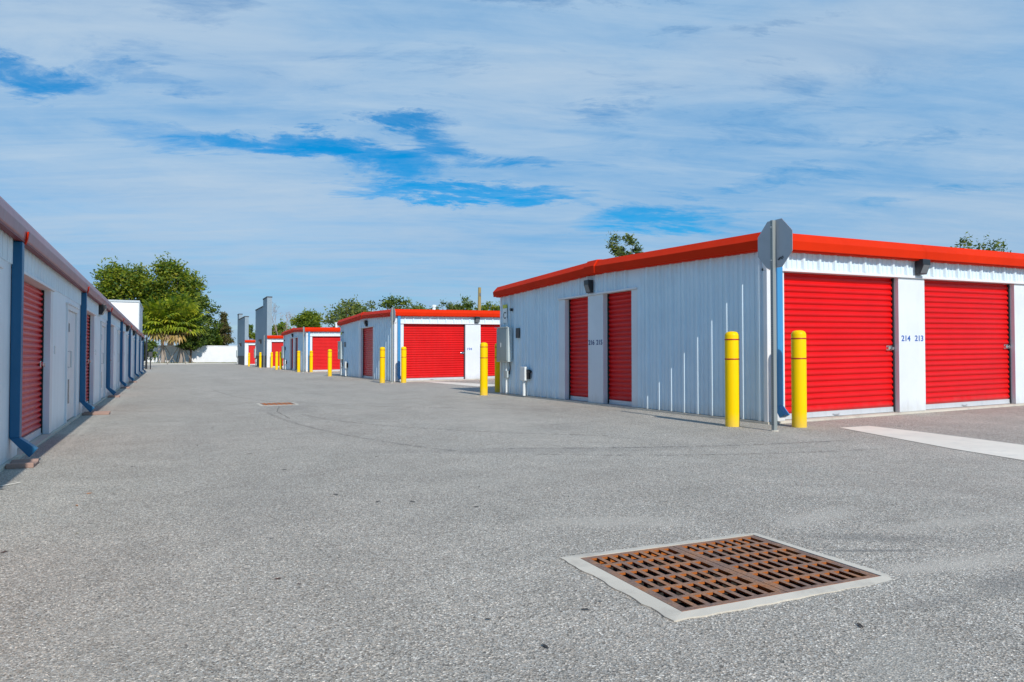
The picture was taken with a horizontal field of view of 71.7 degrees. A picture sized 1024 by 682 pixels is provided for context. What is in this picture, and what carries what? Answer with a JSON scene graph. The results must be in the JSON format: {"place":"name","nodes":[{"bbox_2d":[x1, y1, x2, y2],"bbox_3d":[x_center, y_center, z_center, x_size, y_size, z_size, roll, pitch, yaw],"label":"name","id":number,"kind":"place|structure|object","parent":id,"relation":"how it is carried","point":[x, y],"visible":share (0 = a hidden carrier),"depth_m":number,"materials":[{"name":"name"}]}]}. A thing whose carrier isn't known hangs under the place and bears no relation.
{"place":"outdoors","nodes":[
{"label":"outdoors","id":0,"kind":"place"},
{"bbox_2d":[90,256,157,324],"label":"oak tree","id":1,"kind":"object","parent":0,"point":[116,282],"visible":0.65,"depth_m":93.87,"materials":[{"name":"green plant"}]},
{"bbox_2d":[109,300,142,331],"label":"storage block","id":2,"kind":"structure","parent":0,"point":[131,311],"depth_m":50.31,"materials":[{"name":"paint"}]},
{"bbox_2d":[145,251,210,344],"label":"oak tree","id":3,"kind":"object","parent":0,"point":[167,273],"visible":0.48,"depth_m":99.54,"materials":[{"name":"green plant"}]},
{"bbox_2d":[0,364,1023,681],"bbox_3d":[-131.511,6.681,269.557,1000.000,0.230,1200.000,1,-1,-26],"label":"asphalt pavement","id":4,"kind":"structure","parent":0,"point":[410,552],"depth_m":3.76,"materials":[{"name":"grey asphalt"}]},
{"bbox_2d":[5,458,38,468],"bbox_3d":[-4.237,1.062,6.134,0.200,0.042,0.300,1,-1,-26],"label":"splash block","id":5,"kind":"object","parent":4,"relation":"on","point":[22,463],"depth_m":6.03,"materials":[{"name":"concrete"}]},
{"bbox_2d":[0,196,145,471],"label":"storage building","id":6,"kind":"structure","parent":4,"relation":"on","point":[71,343],"depth_m":8.41,"materials":[{"name":"metal"}]},
{"bbox_2d":[17,282,44,448],"bbox_3d":[-5.138,0.230,7.515,0.070,1.697,1.972,1,-1,-26],"label":"roller door","id":7,"kind":"structure","parent":6,"relation":"in","point":[32,364],"depth_m":7.79,"materials":[{"name":"red metal"}]},
{"bbox_2d":[67,311,74,419],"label":"walk door","id":8,"kind":"structure","parent":6,"relation":"in","point":[71,316],"depth_m":10.37,"materials":[{"name":"metal"}]},
{"bbox_2d":[82,315,90,408],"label":"roller door","id":9,"kind":"structure","parent":6,"relation":"in","point":[87,360],"depth_m":13.27,"materials":[{"name":"red metal"}]},
{"bbox_2d":[101,327,103,397],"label":"walk door","id":10,"kind":"structure","parent":6,"relation":"in","point":[102,355],"depth_m":15.49,"materials":[{"name":"metal"}]},
{"bbox_2d":[117,334,119,387],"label":"walk door","id":11,"kind":"structure","parent":6,"relation":"in","point":[118,334],"depth_m":20.56,"materials":[{"name":"metal"}]},
{"bbox_2d":[82,411,109,414],"bbox_3d":[-6.800,1.181,11.592,0.380,0.042,0.300,1,-1,-26],"label":"splash block","id":12,"kind":"object","parent":4,"relation":"on","point":[97,413],"depth_m":11.49,"materials":[{"name":"concrete"}]},
{"bbox_2d":[108,395,119,397],"bbox_3d":[-9.265,1.287,16.485,0.240,0.042,0.300,1,-1,-26],"label":"splash block","id":13,"kind":"object","parent":4,"relation":"on","point":[111,396],"depth_m":16.38,"materials":[{"name":"concrete"}]},
{"bbox_2d":[144,337,147,368],"bbox_3d":[-28.206,0.924,52.992,1.685,2.450,0.170,1,-1,-26],"label":"gate post","id":14,"kind":"object","parent":4,"relation":"on","point":[146,344],"visible":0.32,"depth_m":53.26,"materials":[{"name":"brown metal"}]},
{"bbox_2d":[148,352,152,368],"bbox_3d":[-26.410,1.432,51.734,0.260,1.280,0.285,1,-1,-26],"label":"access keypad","id":15,"kind":"object","parent":4,"relation":"on","point":[150,354],"visible":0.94,"depth_m":51.65,"materials":[{"name":"grey metal"}]},
{"bbox_2d":[144,338,159,361],"bbox_3d":[-32.269,1.045,62.108,2.448,2.732,2.584,1,-1,-26],"label":"bushy tree","id":16,"kind":"object","parent":4,"relation":"on","point":[152,345],"visible":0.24,"depth_m":62.19,"materials":[{"name":"green plant"}]},
{"bbox_2d":[144,363,236,363],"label":"kerb","id":17,"kind":"structure","parent":4,"relation":"on","point":[192,363],"depth_m":84.99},
{"bbox_2d":[144,362,236,362],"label":"grass","id":18,"kind":"structure","parent":4,"relation":"on","point":[202,362],"depth_m":86.64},
{"bbox_2d":[140,297,193,363],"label":"cabbage palm","id":19,"kind":"object","parent":18,"relation":"on","point":[155,313],"visible":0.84,"depth_m":82.83,"materials":[{"name":"green plant"}]},
{"bbox_2d":[156,291,211,363],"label":"cabbage palm","id":20,"kind":"object","parent":18,"relation":"on","point":[184,305],"visible":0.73,"depth_m":84.22,"materials":[{"name":"green plant"}]},
{"bbox_2d":[213,311,235,345],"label":"cedar tree","id":21,"kind":"object","parent":18,"relation":"on","point":[224,331],"visible":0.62,"depth_m":101.87,"materials":[{"name":"green plant"}]},
{"bbox_2d":[272,318,290,334],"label":"bushy tree","id":22,"kind":"object","parent":18,"relation":"on","point":[280,327],"visible":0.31,"depth_m":96.93,"materials":[{"name":"green plant"}]},
{"bbox_2d":[175,332,206,361],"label":"oak tree","id":23,"kind":"object","parent":4,"relation":"on","point":[188,345],"visible":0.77,"depth_m":85.74,"materials":[{"name":"green plant"}]},
{"bbox_2d":[147,345,236,362],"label":"perimeter wall","id":24,"kind":"structure","parent":4,"relation":"on","point":[207,354],"depth_m":87.36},
{"bbox_2d":[191,291,223,345],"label":"oak tree","id":25,"kind":"object","parent":4,"relation":"on","point":[203,305],"visible":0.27,"depth_m":95.69,"materials":[{"name":"green plant"}]},
{"bbox_2d":[207,327,223,345],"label":"bushy tree","id":26,"kind":"object","parent":4,"relation":"on","point":[218,339],"visible":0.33,"depth_m":99.60,"materials":[{"name":"green plant"}]},
{"bbox_2d":[236,314,254,364],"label":"storage building","id":27,"kind":"structure","parent":4,"relation":"on","point":[245,345],"depth_m":71.69,"materials":[{"name":"metal"}]},
{"bbox_2d":[249,345,254,364],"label":"roller door","id":28,"kind":"structure","parent":27,"relation":"in","point":[251,347],"depth_m":71.61,"materials":[{"name":"red metal"}]},
{"bbox_2d":[249,324,254,339],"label":"bushy tree","id":29,"kind":"object","parent":4,"relation":"on","point":[251,334],"visible":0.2,"depth_m":105.58,"materials":[{"name":"green plant"}]},
{"bbox_2d":[259,352,261,367],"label":"bollard","id":30,"kind":"object","parent":4,"relation":"on","point":[260,357],"visible":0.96,"depth_m":55.38,"materials":[{"name":"yellow metal"}]},
{"bbox_2d":[254,296,282,367],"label":"storage building","id":31,"kind":"structure","parent":4,"relation":"on","point":[272,343],"depth_m":56.07,"materials":[{"name":"metal"}]},
{"bbox_2d":[272,342,282,366],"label":"roller door","id":32,"kind":"structure","parent":31,"relation":"in","point":[276,346],"depth_m":55.92,"materials":[{"name":"red metal"}]},
{"bbox_2d":[270,352,272,367],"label":"bollard","id":33,"kind":"object","parent":4,"relation":"on","point":[271,359],"visible":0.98,"depth_m":55.11,"materials":[{"name":"yellow metal"}]},
{"bbox_2d":[275,352,277,369],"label":"bollard","id":34,"kind":"object","parent":4,"relation":"on","point":[276,360],"visible":0.92,"depth_m":47.22,"materials":[{"name":"yellow metal"}]},
{"bbox_2d":[256,402,298,405],"bbox_3d":[-4.669,1.703,14.100,0.742,0.906,0.810,1,-1,-26],"label":"drain grate","id":35,"kind":"object","parent":4,"relation":"in","point":[272,404],"visible":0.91,"depth_m":14.03,"materials":[{"name":"metal"}]},
{"bbox_2d":[279,352,281,369],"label":"bollard","id":36,"kind":"object","parent":4,"relation":"on","point":[280,362],"visible":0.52,"depth_m":48.01,"materials":[{"name":"yellow metal"}]},
{"bbox_2d":[272,302,294,334],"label":"bare tree","id":37,"kind":"object","parent":4,"relation":"on","point":[274,310],"visible":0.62,"depth_m":85.31,"materials":[{"name":"brown plant"}]},
{"bbox_2d":[297,351,299,371],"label":"bollard","id":38,"kind":"object","parent":4,"relation":"on","point":[298,361],"visible":0.94,"depth_m":39.88,"materials":[{"name":"yellow metal"}]},
{"bbox_2d":[303,327,304,371],"bbox_3d":[-11.579,0.523,39.300,0.097,2.640,0.580,1,-1,-26],"label":"stop sign","id":39,"kind":"object","parent":4,"relation":"on","point":[303,346],"visible":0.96,"depth_m":39.28,"materials":[{"name":"metal"}]},
{"bbox_2d":[289,307,323,327],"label":"bushy tree","id":40,"kind":"object","parent":4,"relation":"on","point":[307,318],"visible":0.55,"depth_m":73.39,"materials":[{"name":"green plant"}]},
{"bbox_2d":[281,322,339,371],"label":"storage building","id":41,"kind":"structure","parent":4,"relation":"on","point":[319,342],"depth_m":40.64,"materials":[{"name":"metal"}]},
{"bbox_2d":[292,339,292,369],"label":"roller door","id":42,"kind":"structure","parent":41,"relation":"in","point":[292,339],"depth_m":45.09,"materials":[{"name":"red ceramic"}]},
{"bbox_2d":[312,336,339,370],"bbox_3d":[-10.313,0.726,40.688,2.312,2.012,0.042,1,-1,-26],"label":"roller door","id":43,"kind":"structure","parent":41,"relation":"in","point":[321,344],"depth_m":40.48,"materials":[{"name":"red metal"}]},
{"bbox_2d":[309,350,312,371],"bbox_3d":[-11.220,1.161,39.572,0.182,1.266,0.182,-1,-2,35],"label":"bollard","id":44,"kind":"object","parent":4,"relation":"on","point":[311,362],"visible":0.96,"depth_m":39.50,"materials":[{"name":"yellow metal"}]},
{"bbox_2d":[328,349,331,375],"bbox_3d":[-8.184,1.001,31.820,0.182,1.266,0.182,0,-1,11],"label":"bollard","id":45,"kind":"object","parent":4,"relation":"on","point":[329,362],"visible":0.94,"depth_m":31.75,"materials":[{"name":"yellow metal"}]},
{"bbox_2d":[316,295,371,326],"bbox_3d":[-13.661,-0.939,59.773,4.553,6.186,4.561,-1,-1,32],"label":"leafy tree","id":46,"kind":"object","parent":4,"relation":"on","point":[343,313],"visible":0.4,"depth_m":59.16,"materials":[{"name":"green plant"}]},
{"bbox_2d":[355,300,378,311],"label":"leafy tree","id":47,"kind":"object","parent":4,"relation":"on","point":[371,305],"visible":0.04,"depth_m":61.65,"materials":[{"name":"green plant"}]},
{"bbox_2d":[380,347,384,382],"bbox_3d":[-4.373,0.830,23.890,0.182,1.266,0.182,0,-1,8],"label":"bollard","id":48,"kind":"object","parent":4,"relation":"on","point":[382,364],"visible":0.95,"depth_m":23.81,"materials":[{"name":"yellow metal"}]},
{"bbox_2d":[390,307,395,382],"bbox_3d":[-4.020,0.186,23.742,0.097,2.640,0.580,1,-1,-26],"label":"stop sign","id":49,"kind":"object","parent":4,"relation":"on","point":[392,315],"visible":0.95,"depth_m":23.72,"materials":[{"name":"metal"}]},
{"bbox_2d":[378,295,414,310],"bbox_3d":[-10.023,-1.040,61.590,4.078,6.496,3.902,1,-1,-26],"label":"leafy tree","id":50,"kind":"object","parent":4,"relation":"on","point":[388,303],"visible":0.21,"depth_m":61.65,"materials":[{"name":"green plant"}]},
{"bbox_2d":[401,347,405,382],"bbox_3d":[-3.640,0.820,23.802,0.182,1.266,0.182,-1,-2,39],"label":"bollard","id":51,"kind":"object","parent":4,"relation":"on","point":[403,364],"visible":0.95,"depth_m":23.73,"materials":[{"name":"yellow metal"}]},
{"bbox_2d":[406,302,422,308],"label":"leafy tree","id":52,"kind":"object","parent":4,"relation":"on","point":[415,307],"visible":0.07,"depth_m":62.31,"materials":[{"name":"green plant"}]},
{"bbox_2d":[337,305,499,381],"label":"storage building","id":53,"kind":"structure","parent":4,"relation":"on","point":[441,345],"depth_m":25.63,"materials":[{"name":"metal"}]},
{"bbox_2d":[363,327,372,377],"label":"roller door","id":54,"kind":"structure","parent":53,"relation":"in","point":[368,332],"depth_m":28.14,"materials":[{"name":"red metal"}]},
{"bbox_2d":[404,324,463,380],"bbox_3d":[-2.767,0.390,25.219,2.312,2.012,0.070,1,-1,-26],"label":"roller door","id":55,"kind":"structure","parent":53,"relation":"in","point":[433,351],"depth_m":25.23,"materials":[{"name":"red metal"}]},
{"bbox_2d":[481,325,499,377],"bbox_3d":[-0.148,0.380,26.512,2.312,2.012,0.042,1,-1,-26],"label":"roller door","id":56,"kind":"structure","parent":53,"relation":"in","point":[488,332],"depth_m":26.20,"materials":[{"name":"red metal"}]},
{"bbox_2d":[410,301,431,309],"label":"leafy tree","id":57,"kind":"object","parent":4,"relation":"on","point":[421,306],"visible":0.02,"depth_m":62.93,"materials":[{"name":"green plant"}]},
{"bbox_2d":[430,298,456,309],"bbox_3d":[-6.169,-0.820,63.856,2.750,6.053,2.569,0,-1,5],"label":"leafy tree","id":58,"kind":"object","parent":4,"relation":"on","point":[449,306],"visible":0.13,"depth_m":63.45,"materials":[{"name":"green plant"}]},
{"bbox_2d":[454,302,463,309],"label":"leafy tree","id":59,"kind":"object","parent":4,"relation":"on","point":[458,307],"visible":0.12,"depth_m":64.03,"materials":[{"name":"green plant"}]},
{"bbox_2d":[427,381,494,385],"bbox_3d":[-1.591,1.358,22.730,1.099,0.016,4.554,1,-1,-29],"label":"concrete strip","id":60,"kind":"object","parent":4,"relation":"on","point":[467,384],"visible":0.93,"depth_m":22.54,"materials":[{"name":"white concrete"}]},
{"bbox_2d":[460,293,483,309],"bbox_3d":[-4.138,-1.072,64.761,3.282,6.598,2.523,0,-1,13],"label":"leafy tree","id":61,"kind":"object","parent":4,"relation":"on","point":[467,305],"visible":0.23,"depth_m":64.31,"materials":[{"name":"green plant"}]},
{"bbox_2d":[478,287,480,309],"bbox_3d":[-2.287,-0.961,48.977,0.297,5.502,0.308,1,-1,-26],"label":"utility pole","id":62,"kind":"object","parent":4,"relation":"on","point":[479,298],"visible":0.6,"depth_m":48.95,"materials":[{"name":"brown wood"}]},
{"bbox_2d":[473,302,488,309],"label":"leafy tree","id":63,"kind":"object","parent":4,"relation":"on","point":[483,306],"visible":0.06,"depth_m":65.25,"materials":[{"name":"green plant"}]},
{"bbox_2d":[480,342,487,394],"bbox_3d":[-0.648,0.666,16.329,0.182,1.266,0.182,-1,-2,44],"label":"bollard","id":64,"kind":"object","parent":4,"relation":"on","point":[483,368],"visible":0.95,"depth_m":16.25,"materials":[{"name":"yellow metal"}]},
{"bbox_2d":[483,301,499,310],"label":"leafy tree","id":65,"kind":"object","parent":4,"relation":"on","point":[493,307],"visible":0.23,"depth_m":65.48,"materials":[{"name":"green plant"}]},
{"bbox_2d":[495,343,499,391],"bbox_3d":[-0.337,0.680,17.493,0.182,1.266,0.182,0,-1,7],"label":"bollard","id":66,"kind":"object","parent":4,"relation":"on","point":[497,376],"visible":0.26,"depth_m":17.41,"materials":[{"name":"yellow metal"}]},
{"bbox_2d":[605,230,643,256],"bbox_3d":[7.667,-2.866,48.461,2.768,9.478,2.333,1,-1,-26],"label":"leafy tree","id":67,"kind":"object","parent":4,"relation":"on","point":[618,251],"visible":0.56,"depth_m":48.40,"materials":[{"name":"green plant"}]},
{"bbox_2d":[560,533,891,621],"bbox_3d":[0.948,1.462,3.164,1.211,0.906,0.886,1,-1,-24],"label":"drain grate","id":68,"kind":"object","parent":4,"relation":"in","point":[682,580],"visible":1,"depth_m":3.13,"materials":[{"name":"metal"}]},
{"bbox_2d":[725,331,739,426],"bbox_3d":[2.822,0.509,9.078,0.182,1.266,0.182,1,-1,-26],"label":"bollard","id":69,"kind":"object","parent":4,"relation":"on","point":[732,401],"visible":0.94,"depth_m":9.00,"materials":[{"name":"yellow metal"}]},
{"bbox_2d":[493,232,1023,424],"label":"storage building","id":70,"kind":"structure","parent":4,"relation":"on","point":[892,328],"depth_m":10.87,"materials":[{"name":"metal"}]},
{"bbox_2d":[570,297,587,400],"bbox_3d":[1.344,0.160,13.706,0.042,1.982,0.852,1,-1,-26],"label":"roller door","id":71,"kind":"structure","parent":70,"relation":"in","point":[579,307],"depth_m":13.76,"materials":[{"name":"red metal"}]},
{"bbox_2d":[609,291,631,405],"bbox_3d":[1.946,0.133,12.470,0.042,1.982,0.862,1,-1,-26],"label":"roller door","id":72,"kind":"structure","parent":70,"relation":"in","point":[620,329],"depth_m":12.51,"materials":[{"name":"red metal"}]},
{"bbox_2d":[784,273,894,418],"bbox_3d":[4.642,0.061,10.033,2.312,2.012,0.070,1,-1,-26],"label":"roller door","id":73,"kind":"structure","parent":70,"relation":"in","point":[846,321],"depth_m":10.06,"materials":[{"name":"red metal"}]},
{"bbox_2d":[924,280,1010,408],"bbox_3d":[7.266,0.051,11.314,2.312,2.012,0.070,1,-1,-26],"label":"roller door","id":74,"kind":"structure","parent":70,"relation":"in","point":[967,346],"depth_m":11.32,"materials":[{"name":"red metal"}]},
{"bbox_2d":[758,218,792,430],"bbox_3d":[3.145,-0.141,8.515,0.096,2.640,0.580,1,-1,-22],"label":"stop sign","id":75,"kind":"object","parent":4,"relation":"on","point":[775,243],"visible":0.98,"depth_m":8.50,"materials":[{"name":"grey metal"}]},
{"bbox_2d":[791,330,806,427],"bbox_3d":[3.608,0.497,8.905,0.182,1.266,0.182,-1,-1,33],"label":"bollard","id":76,"kind":"object","parent":4,"relation":"on","point":[798,380],"visible":0.97,"depth_m":8.83,"materials":[{"name":"yellow metal"}]},
{"bbox_2d":[842,426,1023,459],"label":"concrete strip","id":77,"kind":"object","parent":4,"relation":"on","point":[1004,449],"visible":1,"depth_m":7.29,"materials":[{"name":"white concrete"}]},
{"bbox_2d":[950,232,975,248],"bbox_3d":[30.177,-2.737,47.997,4.042,9.205,2.900,1,-2,-50],"label":"leafy tree","id":78,"kind":"object","parent":4,"relation":"on","point":[963,241],"visible":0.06,"depth_m":47.88,"materials":[{"name":"green plant"}]},
{"bbox_2d":[972,234,1011,251],"bbox_3d":[33.632,-2.899,50.086,4.008,9.620,4.683,-1,-1,31],"label":"leafy tree","id":79,"kind":"object","parent":4,"relation":"on","point":[994,246],"visible":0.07,"depth_m":49.26,"materials":[{"name":"green plant"}]},
{"bbox_2d":[0,0,1023,345],"label":"sky","id":80,"kind":"structure","parent":0,"point":[309,154],"materials":[{"name":"blue"}]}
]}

